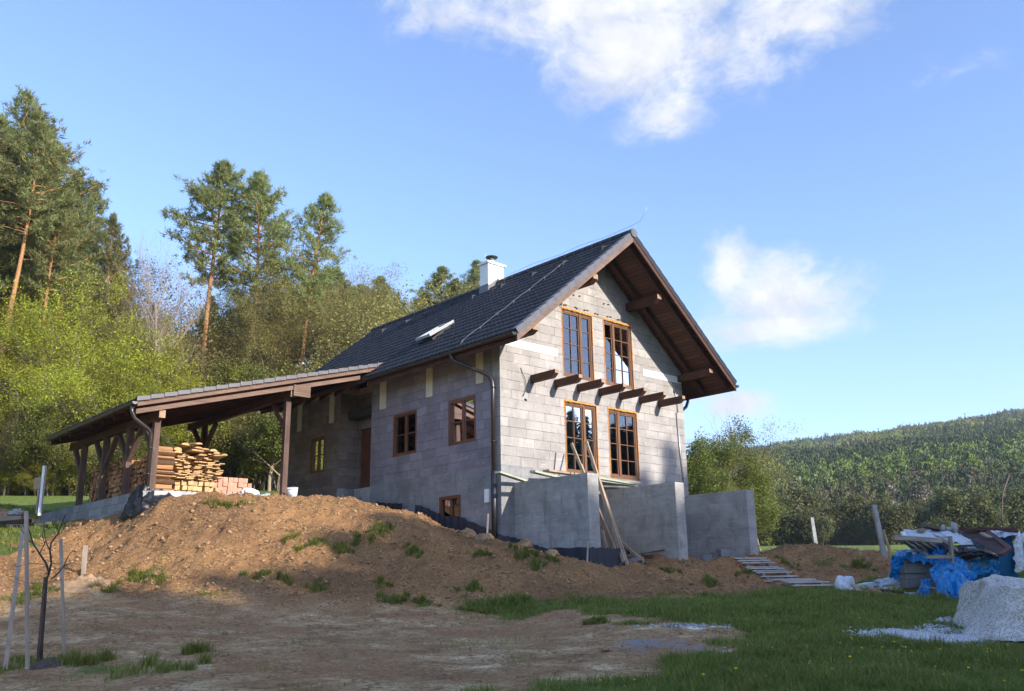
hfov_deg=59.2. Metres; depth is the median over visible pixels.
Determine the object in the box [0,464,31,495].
young tree
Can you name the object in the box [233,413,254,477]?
bare tree
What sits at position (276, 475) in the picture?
young tree
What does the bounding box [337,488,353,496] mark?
concrete block
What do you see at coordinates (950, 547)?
board
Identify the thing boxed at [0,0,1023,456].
sky
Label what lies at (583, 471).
leaning plank
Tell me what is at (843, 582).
white sack
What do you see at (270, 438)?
young tree
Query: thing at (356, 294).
scots pine
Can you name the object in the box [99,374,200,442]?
young tree
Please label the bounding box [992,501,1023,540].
bush
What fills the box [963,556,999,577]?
blue tarp
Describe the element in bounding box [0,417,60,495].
young tree
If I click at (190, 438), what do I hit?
young tree
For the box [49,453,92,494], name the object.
young tree
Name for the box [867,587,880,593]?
short log
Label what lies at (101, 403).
bare tree
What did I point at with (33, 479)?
young tree
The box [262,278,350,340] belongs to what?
young tree
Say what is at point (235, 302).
young tree
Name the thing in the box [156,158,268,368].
scots pine
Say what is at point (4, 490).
bare tree
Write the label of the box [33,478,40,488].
notice board
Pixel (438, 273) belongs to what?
scots pine
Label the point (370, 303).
young tree
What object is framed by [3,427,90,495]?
young tree
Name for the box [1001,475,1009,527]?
bent pole
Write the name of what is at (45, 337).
young tree
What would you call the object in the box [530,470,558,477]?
formwork board
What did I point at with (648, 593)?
bank grass
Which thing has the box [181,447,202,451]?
bark slab
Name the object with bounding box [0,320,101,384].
young tree
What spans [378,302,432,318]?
young tree
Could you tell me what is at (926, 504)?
bush
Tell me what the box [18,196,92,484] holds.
scots pine
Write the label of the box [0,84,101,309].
scots pine
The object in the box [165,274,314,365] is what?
young tree
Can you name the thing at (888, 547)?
leaning branch
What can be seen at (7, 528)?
meadow grass
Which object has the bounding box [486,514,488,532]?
wooden stake
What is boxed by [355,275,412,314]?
scots pine
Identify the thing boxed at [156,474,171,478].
firewood log
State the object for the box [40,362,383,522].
carport
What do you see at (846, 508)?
bush
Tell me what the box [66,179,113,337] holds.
scots pine
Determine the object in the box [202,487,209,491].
squared timber
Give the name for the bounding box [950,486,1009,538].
bush
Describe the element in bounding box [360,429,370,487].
door
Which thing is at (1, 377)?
young tree
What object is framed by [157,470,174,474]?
firewood log
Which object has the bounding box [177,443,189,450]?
bark slab
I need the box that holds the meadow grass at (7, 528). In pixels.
[0,497,373,681]
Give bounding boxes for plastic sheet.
[117,483,143,519]
[129,483,171,517]
[904,529,973,544]
[906,544,928,554]
[946,545,998,560]
[954,545,996,556]
[990,530,1017,537]
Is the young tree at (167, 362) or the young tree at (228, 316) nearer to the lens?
the young tree at (167, 362)
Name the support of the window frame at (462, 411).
in the house
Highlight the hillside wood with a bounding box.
[697,408,1023,505]
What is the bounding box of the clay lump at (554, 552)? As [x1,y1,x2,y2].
[544,549,558,556]
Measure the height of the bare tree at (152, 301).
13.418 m
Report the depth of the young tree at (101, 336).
45.29 m
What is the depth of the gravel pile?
12.00 m
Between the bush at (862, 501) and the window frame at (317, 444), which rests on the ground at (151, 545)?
the bush at (862, 501)
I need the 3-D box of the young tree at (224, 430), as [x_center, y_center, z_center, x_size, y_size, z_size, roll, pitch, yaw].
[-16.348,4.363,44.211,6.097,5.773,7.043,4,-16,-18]
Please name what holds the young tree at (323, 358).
on the ground at (151, 545)
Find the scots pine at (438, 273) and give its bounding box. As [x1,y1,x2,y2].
[407,265,458,309]
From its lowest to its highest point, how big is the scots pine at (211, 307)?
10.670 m
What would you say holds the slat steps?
on the ground at (151, 545)
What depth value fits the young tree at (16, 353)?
40.77 m
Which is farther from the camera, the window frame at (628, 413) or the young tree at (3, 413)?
the young tree at (3, 413)
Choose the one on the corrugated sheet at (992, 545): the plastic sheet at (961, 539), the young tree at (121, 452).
the plastic sheet at (961, 539)
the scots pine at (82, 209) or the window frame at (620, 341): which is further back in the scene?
the scots pine at (82, 209)
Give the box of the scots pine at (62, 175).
[2,139,98,343]
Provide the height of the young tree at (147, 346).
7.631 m
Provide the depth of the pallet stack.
18.05 m
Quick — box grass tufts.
[22,497,876,673]
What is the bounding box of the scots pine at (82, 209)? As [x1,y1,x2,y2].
[1,170,115,368]
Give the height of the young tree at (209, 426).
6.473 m
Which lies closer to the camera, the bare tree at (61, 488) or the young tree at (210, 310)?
the bare tree at (61, 488)
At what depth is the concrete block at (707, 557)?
23.58 m
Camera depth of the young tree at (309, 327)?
50.00 m
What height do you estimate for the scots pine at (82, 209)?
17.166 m
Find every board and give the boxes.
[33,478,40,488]
[171,477,184,479]
[207,477,223,481]
[495,471,526,481]
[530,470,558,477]
[543,469,641,483]
[600,477,638,485]
[601,480,637,486]
[639,549,664,554]
[640,554,653,558]
[892,535,942,542]
[902,541,915,548]
[909,541,922,548]
[917,542,930,548]
[921,525,944,531]
[925,542,938,547]
[926,555,952,558]
[940,538,957,551]
[947,536,954,562]
[959,527,1017,530]
[979,532,992,537]
[983,530,1012,548]
[997,528,1018,532]
[997,547,1012,555]
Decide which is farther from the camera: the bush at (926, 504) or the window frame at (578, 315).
the bush at (926, 504)
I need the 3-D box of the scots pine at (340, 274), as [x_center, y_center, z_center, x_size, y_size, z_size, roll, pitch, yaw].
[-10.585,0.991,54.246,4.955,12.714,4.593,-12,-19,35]
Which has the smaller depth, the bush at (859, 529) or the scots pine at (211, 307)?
the scots pine at (211, 307)
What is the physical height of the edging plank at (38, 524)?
0.167 m
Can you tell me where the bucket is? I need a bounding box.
[286,487,297,497]
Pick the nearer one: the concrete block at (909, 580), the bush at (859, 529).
the concrete block at (909, 580)
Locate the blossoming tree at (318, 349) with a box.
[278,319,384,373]
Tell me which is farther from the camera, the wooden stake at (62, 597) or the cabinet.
the cabinet
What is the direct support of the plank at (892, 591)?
on the plank
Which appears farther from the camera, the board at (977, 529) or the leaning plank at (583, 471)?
the leaning plank at (583, 471)
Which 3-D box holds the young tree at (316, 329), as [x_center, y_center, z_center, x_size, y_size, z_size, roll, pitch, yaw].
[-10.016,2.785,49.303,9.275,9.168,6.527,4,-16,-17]
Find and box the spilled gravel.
[843,616,1011,648]
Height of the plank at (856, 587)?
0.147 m
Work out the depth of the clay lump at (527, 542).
20.44 m
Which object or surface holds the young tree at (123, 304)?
on the ground at (151, 545)
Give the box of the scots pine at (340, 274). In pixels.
[311,265,366,334]
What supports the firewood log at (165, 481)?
on the firewood log at (158, 485)
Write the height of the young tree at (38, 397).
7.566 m
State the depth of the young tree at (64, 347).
43.35 m
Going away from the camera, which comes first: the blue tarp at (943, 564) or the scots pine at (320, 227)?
the blue tarp at (943, 564)
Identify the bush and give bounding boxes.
[757,502,791,545]
[757,521,781,545]
[758,499,807,545]
[771,482,824,544]
[791,502,840,544]
[791,510,834,543]
[806,490,842,511]
[820,491,865,544]
[825,512,853,544]
[828,538,855,544]
[840,493,885,543]
[842,497,886,544]
[859,498,913,543]
[865,496,919,544]
[885,498,900,542]
[903,496,930,521]
[911,519,924,543]
[915,482,972,532]
[919,513,956,543]
[920,497,935,511]
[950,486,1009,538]
[962,482,1004,497]
[967,497,1007,531]
[985,486,1023,539]
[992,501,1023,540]
[994,482,1023,526]
[996,493,1023,539]
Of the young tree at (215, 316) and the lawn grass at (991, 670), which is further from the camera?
the young tree at (215, 316)
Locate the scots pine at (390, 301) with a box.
[361,286,406,319]
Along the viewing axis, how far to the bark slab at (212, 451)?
24.02 m
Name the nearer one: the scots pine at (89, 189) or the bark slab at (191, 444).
the bark slab at (191, 444)
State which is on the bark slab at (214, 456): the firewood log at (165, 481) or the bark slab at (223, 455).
the bark slab at (223, 455)
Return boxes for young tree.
[0,260,194,491]
[0,286,116,489]
[0,297,81,412]
[0,306,162,443]
[0,307,168,484]
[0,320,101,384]
[0,342,24,431]
[0,364,57,440]
[0,384,75,488]
[0,395,107,495]
[0,402,34,437]
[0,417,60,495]
[0,450,14,495]
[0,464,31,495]
[2,459,64,495]
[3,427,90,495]
[6,259,165,363]
[6,324,215,444]
[8,467,89,494]
[10,249,185,340]
[13,307,192,490]
[13,315,116,398]
[19,330,190,429]
[23,281,151,406]
[29,414,112,494]
[41,419,121,495]
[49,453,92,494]
[57,338,206,445]
[58,315,124,369]
[66,302,238,364]
[81,317,225,372]
[85,266,249,343]
[85,359,202,493]
[86,316,138,357]
[87,426,180,471]
[88,433,164,472]
[89,302,266,374]
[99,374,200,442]
[151,307,283,475]
[157,282,288,350]
[160,367,264,466]
[161,331,248,363]
[161,424,237,453]
[162,284,311,360]
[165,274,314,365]
[165,417,250,473]
[168,363,250,476]
[170,347,270,477]
[174,320,274,376]
[176,345,221,375]
[177,246,344,342]
[180,381,245,459]
[180,438,236,464]
[182,270,347,377]
[182,294,287,365]
[185,233,378,372]
[189,301,301,329]
[189,313,368,482]
[192,302,317,380]
[194,365,242,439]
[198,274,295,334]
[201,355,245,477]
[209,411,281,489]
[210,424,250,464]
[212,355,267,481]
[212,357,293,490]
[213,324,352,376]
[219,422,254,476]
[220,424,262,483]
[221,414,278,489]
[221,421,266,489]
[221,434,280,490]
[234,286,344,374]
[236,350,281,488]
[238,277,365,364]
[243,437,278,473]
[245,275,459,411]
[248,286,360,368]
[256,305,372,376]
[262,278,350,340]
[263,346,315,371]
[267,258,408,371]
[276,306,345,371]
[324,274,410,361]
[334,280,401,332]
[347,290,428,321]
[357,270,476,317]
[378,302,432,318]
[686,426,748,494]
[687,452,795,549]
[689,414,775,503]
[692,417,805,516]
[720,481,759,524]
[721,448,780,526]
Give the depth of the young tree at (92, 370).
40.70 m
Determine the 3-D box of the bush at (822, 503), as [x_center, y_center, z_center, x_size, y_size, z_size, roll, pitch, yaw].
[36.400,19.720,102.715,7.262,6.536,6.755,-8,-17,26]
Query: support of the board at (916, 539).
on the board at (945, 543)
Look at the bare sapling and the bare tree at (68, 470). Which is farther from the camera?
the bare tree at (68, 470)
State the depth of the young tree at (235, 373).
42.16 m
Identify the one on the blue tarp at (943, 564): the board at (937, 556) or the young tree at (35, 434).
the board at (937, 556)
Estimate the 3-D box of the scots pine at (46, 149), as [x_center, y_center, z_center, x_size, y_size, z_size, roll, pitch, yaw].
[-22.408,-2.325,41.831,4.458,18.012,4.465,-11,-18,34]
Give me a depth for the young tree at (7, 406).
38.97 m
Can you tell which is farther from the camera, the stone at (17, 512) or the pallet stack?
the stone at (17, 512)
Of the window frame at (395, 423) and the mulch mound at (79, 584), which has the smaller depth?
the mulch mound at (79, 584)
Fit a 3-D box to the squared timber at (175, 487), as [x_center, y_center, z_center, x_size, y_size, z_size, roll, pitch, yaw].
[-9.465,3.931,24.233,0.136,0.130,2.300,12,-20,-40]
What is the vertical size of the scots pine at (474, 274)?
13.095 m
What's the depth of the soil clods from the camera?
19.59 m
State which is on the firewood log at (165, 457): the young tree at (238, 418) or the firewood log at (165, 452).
the firewood log at (165, 452)
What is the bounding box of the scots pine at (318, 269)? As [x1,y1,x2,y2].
[301,263,322,305]
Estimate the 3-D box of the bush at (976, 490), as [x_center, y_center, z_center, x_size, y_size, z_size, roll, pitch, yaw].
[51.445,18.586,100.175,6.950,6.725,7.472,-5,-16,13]
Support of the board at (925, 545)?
on the blue tarp at (941, 550)
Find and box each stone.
[6,508,23,515]
[950,522,958,532]
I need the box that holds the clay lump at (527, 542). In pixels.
[518,539,532,547]
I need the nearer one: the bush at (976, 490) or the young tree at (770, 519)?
the young tree at (770, 519)
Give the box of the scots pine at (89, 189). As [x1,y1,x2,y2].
[0,109,110,395]
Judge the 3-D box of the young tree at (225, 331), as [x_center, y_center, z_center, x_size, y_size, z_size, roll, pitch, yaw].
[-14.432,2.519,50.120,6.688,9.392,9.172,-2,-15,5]
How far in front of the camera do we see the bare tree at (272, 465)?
42.21 m
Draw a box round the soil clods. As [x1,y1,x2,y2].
[0,491,892,655]
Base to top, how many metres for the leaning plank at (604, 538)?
0.736 m
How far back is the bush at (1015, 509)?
92.39 m
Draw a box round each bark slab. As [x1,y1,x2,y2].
[173,443,201,447]
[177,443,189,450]
[178,449,196,455]
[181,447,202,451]
[190,450,203,455]
[202,449,217,453]
[205,454,221,458]
[215,454,227,459]
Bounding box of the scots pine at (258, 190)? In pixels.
[211,168,312,373]
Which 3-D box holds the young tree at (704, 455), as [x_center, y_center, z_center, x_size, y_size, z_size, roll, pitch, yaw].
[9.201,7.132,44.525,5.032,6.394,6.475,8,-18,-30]
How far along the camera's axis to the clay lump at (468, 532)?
21.38 m
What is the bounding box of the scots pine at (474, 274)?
[459,259,480,291]
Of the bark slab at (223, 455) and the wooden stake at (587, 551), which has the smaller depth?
the wooden stake at (587, 551)
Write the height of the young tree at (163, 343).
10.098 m
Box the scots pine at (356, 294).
[351,285,365,307]
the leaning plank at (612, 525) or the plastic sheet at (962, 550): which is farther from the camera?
the leaning plank at (612, 525)
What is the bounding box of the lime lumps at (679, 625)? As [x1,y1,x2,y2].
[610,622,889,651]
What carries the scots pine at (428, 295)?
on the ground at (151, 545)
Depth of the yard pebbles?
12.70 m
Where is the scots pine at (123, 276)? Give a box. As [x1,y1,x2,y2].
[104,243,134,339]
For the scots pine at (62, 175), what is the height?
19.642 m
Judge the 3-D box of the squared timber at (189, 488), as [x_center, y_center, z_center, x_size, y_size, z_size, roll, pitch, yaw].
[-9.185,3.963,24.368,0.136,0.130,2.300,13,-20,-41]
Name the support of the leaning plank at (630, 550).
on the ground at (151, 545)
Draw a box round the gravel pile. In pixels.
[953,574,1023,641]
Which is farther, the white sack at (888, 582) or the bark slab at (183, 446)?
the bark slab at (183, 446)
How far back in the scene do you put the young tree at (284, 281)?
47.19 m
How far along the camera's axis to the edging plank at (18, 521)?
25.96 m
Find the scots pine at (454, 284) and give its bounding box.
[436,278,465,303]
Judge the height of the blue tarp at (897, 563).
0.500 m
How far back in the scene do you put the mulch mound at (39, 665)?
10.94 m
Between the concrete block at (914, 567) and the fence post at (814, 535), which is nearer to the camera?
the concrete block at (914, 567)
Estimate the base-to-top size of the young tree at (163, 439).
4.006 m
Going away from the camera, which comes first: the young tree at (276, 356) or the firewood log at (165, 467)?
the firewood log at (165, 467)
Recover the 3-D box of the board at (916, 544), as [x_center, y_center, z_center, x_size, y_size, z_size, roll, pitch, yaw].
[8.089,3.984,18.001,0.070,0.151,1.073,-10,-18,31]
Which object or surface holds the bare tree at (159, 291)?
on the ground at (151, 545)
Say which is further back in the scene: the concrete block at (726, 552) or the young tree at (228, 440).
the young tree at (228, 440)
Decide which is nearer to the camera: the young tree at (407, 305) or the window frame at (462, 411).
the window frame at (462, 411)
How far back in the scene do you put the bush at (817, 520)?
87.44 m
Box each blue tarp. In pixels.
[889,554,905,579]
[896,549,929,564]
[917,578,931,596]
[927,543,946,564]
[929,568,970,598]
[930,555,978,581]
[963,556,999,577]
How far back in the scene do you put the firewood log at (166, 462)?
23.05 m
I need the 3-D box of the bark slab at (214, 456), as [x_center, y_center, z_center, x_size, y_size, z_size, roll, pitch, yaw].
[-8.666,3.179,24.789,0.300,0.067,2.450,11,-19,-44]
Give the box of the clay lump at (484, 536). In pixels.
[474,533,494,540]
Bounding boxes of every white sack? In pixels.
[238,487,259,494]
[835,575,854,589]
[857,582,873,587]
[873,577,900,587]
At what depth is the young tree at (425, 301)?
55.56 m
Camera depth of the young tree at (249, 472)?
44.40 m
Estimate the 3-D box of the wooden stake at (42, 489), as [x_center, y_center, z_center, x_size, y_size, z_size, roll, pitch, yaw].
[-13.235,4.088,25.367,0.095,1.398,0.100,-1,-15,0]
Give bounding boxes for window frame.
[310,436,324,473]
[393,410,416,456]
[439,494,460,516]
[449,394,475,445]
[561,307,594,380]
[564,399,599,474]
[603,318,634,389]
[607,407,639,480]
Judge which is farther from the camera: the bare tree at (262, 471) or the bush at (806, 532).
the bush at (806, 532)
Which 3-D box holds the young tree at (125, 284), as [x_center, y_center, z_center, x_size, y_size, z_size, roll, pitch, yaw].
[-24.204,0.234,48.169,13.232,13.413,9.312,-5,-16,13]
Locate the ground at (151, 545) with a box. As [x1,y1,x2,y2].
[0,470,1023,690]
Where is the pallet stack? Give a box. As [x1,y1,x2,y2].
[927,562,985,585]
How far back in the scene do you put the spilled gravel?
12.34 m
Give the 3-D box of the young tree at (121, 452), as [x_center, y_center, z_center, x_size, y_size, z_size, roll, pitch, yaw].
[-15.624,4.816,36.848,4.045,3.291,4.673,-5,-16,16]
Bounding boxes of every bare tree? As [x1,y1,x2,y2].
[0,384,27,495]
[31,425,63,495]
[51,398,74,495]
[78,358,119,493]
[101,229,199,351]
[104,230,191,383]
[109,212,226,388]
[185,260,243,346]
[228,366,290,491]
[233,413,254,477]
[242,412,269,488]
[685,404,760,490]
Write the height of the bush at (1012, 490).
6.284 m
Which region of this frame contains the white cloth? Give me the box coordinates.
[1013,531,1023,572]
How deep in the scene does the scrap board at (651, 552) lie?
22.36 m
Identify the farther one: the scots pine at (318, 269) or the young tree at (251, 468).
the scots pine at (318, 269)
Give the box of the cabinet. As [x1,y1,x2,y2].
[971,535,1017,577]
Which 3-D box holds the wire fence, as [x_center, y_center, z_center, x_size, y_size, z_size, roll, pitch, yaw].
[10.855,6.264,29.373,0.001,1.483,7.964,-2,-15,5]
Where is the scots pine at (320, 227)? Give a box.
[272,191,356,372]
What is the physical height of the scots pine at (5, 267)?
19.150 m
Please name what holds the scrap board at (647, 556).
on the debris heap
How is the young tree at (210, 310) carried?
on the ground at (151, 545)
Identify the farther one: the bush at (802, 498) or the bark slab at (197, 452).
the bush at (802, 498)
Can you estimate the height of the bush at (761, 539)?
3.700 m
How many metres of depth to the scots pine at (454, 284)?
58.75 m
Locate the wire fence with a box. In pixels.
[816,518,879,553]
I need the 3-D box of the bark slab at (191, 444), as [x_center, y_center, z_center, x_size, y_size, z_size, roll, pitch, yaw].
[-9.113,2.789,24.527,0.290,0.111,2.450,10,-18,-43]
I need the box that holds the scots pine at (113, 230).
[61,210,145,362]
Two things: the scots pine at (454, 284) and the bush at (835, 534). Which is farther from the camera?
the bush at (835, 534)
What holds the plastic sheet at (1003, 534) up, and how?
on the cabinet
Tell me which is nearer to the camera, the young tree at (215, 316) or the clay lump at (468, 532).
the clay lump at (468, 532)
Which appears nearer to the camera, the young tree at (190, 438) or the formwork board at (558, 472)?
the formwork board at (558, 472)
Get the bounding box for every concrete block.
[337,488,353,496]
[702,554,711,560]
[710,552,718,558]
[716,549,736,556]
[899,573,927,587]
[900,560,929,572]
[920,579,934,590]
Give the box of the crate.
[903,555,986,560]
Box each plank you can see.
[0,516,23,520]
[0,519,31,525]
[34,521,66,525]
[570,443,615,548]
[579,464,611,547]
[585,440,628,565]
[591,461,625,562]
[601,529,607,547]
[621,540,644,563]
[851,584,861,591]
[880,589,903,593]
[902,587,917,589]
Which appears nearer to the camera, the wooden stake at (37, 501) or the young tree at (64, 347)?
the wooden stake at (37, 501)
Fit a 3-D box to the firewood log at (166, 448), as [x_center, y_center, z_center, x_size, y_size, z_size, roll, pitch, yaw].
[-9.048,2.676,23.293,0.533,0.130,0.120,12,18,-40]
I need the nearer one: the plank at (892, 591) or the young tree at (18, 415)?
the plank at (892, 591)
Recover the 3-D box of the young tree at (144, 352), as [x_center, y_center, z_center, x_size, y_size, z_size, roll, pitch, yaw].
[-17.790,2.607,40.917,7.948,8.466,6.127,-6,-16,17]
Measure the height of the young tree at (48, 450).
3.959 m
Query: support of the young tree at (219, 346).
on the ground at (151, 545)
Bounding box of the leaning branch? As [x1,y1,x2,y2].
[882,530,891,559]
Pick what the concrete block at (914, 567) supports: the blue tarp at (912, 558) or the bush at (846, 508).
the blue tarp at (912, 558)
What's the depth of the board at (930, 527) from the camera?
18.51 m
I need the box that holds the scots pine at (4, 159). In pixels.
[0,124,32,247]
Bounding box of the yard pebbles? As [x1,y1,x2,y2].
[0,586,741,690]
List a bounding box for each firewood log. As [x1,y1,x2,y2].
[155,483,171,488]
[155,488,173,490]
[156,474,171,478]
[156,479,173,483]
[157,459,174,464]
[157,464,172,470]
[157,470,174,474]
[158,450,175,455]
[158,455,174,460]
[159,446,172,450]
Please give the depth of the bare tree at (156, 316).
43.42 m
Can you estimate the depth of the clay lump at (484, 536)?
21.16 m
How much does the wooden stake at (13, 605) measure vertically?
1.716 m
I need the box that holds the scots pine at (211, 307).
[197,296,218,328]
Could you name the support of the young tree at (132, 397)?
on the ground at (151, 545)
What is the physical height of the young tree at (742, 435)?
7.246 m
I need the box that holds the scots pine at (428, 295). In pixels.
[406,290,436,312]
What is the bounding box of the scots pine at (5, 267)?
[0,109,59,335]
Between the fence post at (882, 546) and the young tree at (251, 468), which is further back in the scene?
the young tree at (251, 468)
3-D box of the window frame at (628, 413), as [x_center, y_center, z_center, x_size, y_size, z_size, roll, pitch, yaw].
[3.229,2.869,26.223,1.323,2.056,0.166,13,-20,-41]
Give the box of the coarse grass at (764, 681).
[477,583,1023,690]
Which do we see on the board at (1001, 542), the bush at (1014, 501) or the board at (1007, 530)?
the board at (1007, 530)
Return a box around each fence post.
[810,517,817,543]
[871,505,887,558]
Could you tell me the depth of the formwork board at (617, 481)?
24.40 m
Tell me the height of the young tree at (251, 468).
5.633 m
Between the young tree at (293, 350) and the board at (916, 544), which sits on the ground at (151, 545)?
the young tree at (293, 350)
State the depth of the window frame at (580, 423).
25.10 m
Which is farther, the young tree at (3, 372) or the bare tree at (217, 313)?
the bare tree at (217, 313)
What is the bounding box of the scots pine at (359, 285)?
[355,282,366,293]
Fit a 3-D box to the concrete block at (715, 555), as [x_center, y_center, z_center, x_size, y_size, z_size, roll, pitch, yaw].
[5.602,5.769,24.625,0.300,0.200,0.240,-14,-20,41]
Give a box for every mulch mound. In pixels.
[27,657,64,669]
[47,573,110,592]
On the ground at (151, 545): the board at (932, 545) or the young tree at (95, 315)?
the young tree at (95, 315)
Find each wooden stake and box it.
[3,528,23,669]
[24,511,29,669]
[35,477,40,513]
[36,577,45,661]
[38,466,46,515]
[59,539,65,654]
[81,545,87,574]
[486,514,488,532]
[586,541,588,562]
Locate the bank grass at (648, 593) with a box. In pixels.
[373,524,1022,607]
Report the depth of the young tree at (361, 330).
45.63 m
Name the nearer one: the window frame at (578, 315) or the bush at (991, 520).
the window frame at (578, 315)
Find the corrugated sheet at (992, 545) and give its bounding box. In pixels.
[959,531,1004,553]
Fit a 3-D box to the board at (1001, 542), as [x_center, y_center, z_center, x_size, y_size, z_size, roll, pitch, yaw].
[9.833,3.932,18.241,0.120,0.453,1.182,-3,-15,9]
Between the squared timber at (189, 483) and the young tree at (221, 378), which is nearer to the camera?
the squared timber at (189, 483)
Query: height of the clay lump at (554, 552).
0.180 m
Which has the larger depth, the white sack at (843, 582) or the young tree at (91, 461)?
the young tree at (91, 461)
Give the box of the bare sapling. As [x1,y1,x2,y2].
[19,515,73,659]
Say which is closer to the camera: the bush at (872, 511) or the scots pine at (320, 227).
the scots pine at (320, 227)
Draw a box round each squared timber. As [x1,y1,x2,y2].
[172,480,179,485]
[172,485,179,490]
[176,485,186,490]
[180,480,186,485]
[184,486,192,490]
[186,481,192,485]
[201,482,209,486]
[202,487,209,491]
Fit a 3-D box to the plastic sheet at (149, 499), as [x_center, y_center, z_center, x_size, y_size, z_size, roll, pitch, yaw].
[-8.689,3.754,21.801,1.020,0.858,0.606,6,-17,-24]
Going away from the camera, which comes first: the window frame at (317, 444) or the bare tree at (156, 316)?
the window frame at (317, 444)
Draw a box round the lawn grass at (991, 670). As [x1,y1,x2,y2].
[373,521,1023,690]
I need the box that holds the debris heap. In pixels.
[628,557,646,563]
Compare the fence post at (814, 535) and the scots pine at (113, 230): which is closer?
the fence post at (814, 535)
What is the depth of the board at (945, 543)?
17.60 m
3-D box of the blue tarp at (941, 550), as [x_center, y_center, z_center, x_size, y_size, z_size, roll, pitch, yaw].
[8.612,4.244,18.231,0.369,0.584,1.299,-8,-17,24]
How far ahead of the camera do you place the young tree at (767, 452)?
48.35 m
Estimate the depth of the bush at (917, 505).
94.48 m
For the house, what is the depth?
25.77 m
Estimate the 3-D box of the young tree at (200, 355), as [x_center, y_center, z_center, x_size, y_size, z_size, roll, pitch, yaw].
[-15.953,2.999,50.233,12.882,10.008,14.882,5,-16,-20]
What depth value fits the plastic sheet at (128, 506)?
21.83 m
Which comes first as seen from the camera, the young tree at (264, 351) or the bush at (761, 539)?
the young tree at (264, 351)
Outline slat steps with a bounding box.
[733,557,834,589]
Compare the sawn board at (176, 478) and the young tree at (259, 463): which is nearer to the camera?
the sawn board at (176, 478)
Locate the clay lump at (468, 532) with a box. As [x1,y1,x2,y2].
[459,528,476,538]
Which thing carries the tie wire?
attached to the bare sapling
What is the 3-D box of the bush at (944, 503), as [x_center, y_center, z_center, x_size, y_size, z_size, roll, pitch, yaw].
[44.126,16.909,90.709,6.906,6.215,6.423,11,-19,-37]
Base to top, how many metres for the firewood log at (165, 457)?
0.132 m
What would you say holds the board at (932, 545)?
on the blue tarp at (941, 550)
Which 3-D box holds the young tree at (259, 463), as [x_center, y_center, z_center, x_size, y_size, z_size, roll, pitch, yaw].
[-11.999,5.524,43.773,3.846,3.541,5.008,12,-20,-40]
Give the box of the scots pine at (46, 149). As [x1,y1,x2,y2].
[0,118,96,369]
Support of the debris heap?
on the ground at (151, 545)
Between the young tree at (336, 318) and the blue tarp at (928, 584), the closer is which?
the blue tarp at (928, 584)
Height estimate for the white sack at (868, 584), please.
0.190 m
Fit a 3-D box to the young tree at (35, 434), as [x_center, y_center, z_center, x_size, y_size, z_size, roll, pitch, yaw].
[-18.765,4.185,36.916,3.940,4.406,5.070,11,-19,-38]
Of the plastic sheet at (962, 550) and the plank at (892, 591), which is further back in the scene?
the plastic sheet at (962, 550)
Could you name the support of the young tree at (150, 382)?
on the ground at (151, 545)
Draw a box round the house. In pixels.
[259,208,758,567]
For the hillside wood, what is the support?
on the ground at (151, 545)
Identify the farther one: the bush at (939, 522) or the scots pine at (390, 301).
the bush at (939, 522)
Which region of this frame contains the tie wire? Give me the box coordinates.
[14,563,61,592]
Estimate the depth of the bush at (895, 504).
98.92 m
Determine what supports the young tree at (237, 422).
on the ground at (151, 545)
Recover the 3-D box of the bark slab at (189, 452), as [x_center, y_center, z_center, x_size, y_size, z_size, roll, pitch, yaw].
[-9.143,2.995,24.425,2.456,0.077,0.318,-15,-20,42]
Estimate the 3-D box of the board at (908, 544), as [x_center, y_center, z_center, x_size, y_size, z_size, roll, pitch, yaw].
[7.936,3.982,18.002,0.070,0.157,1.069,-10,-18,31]
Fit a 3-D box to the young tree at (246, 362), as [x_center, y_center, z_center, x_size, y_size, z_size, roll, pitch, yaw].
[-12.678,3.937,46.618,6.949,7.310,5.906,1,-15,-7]
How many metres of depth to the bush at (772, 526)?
90.58 m
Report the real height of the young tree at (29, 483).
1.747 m
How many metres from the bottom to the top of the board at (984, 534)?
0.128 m
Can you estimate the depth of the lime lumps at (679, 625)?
13.36 m
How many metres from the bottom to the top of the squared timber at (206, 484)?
0.128 m
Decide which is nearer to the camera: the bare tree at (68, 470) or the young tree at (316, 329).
the bare tree at (68, 470)
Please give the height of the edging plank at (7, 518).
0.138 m
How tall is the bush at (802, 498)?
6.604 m
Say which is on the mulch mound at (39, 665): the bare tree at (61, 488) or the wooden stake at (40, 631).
the wooden stake at (40, 631)
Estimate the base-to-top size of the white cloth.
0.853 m
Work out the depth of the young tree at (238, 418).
45.38 m

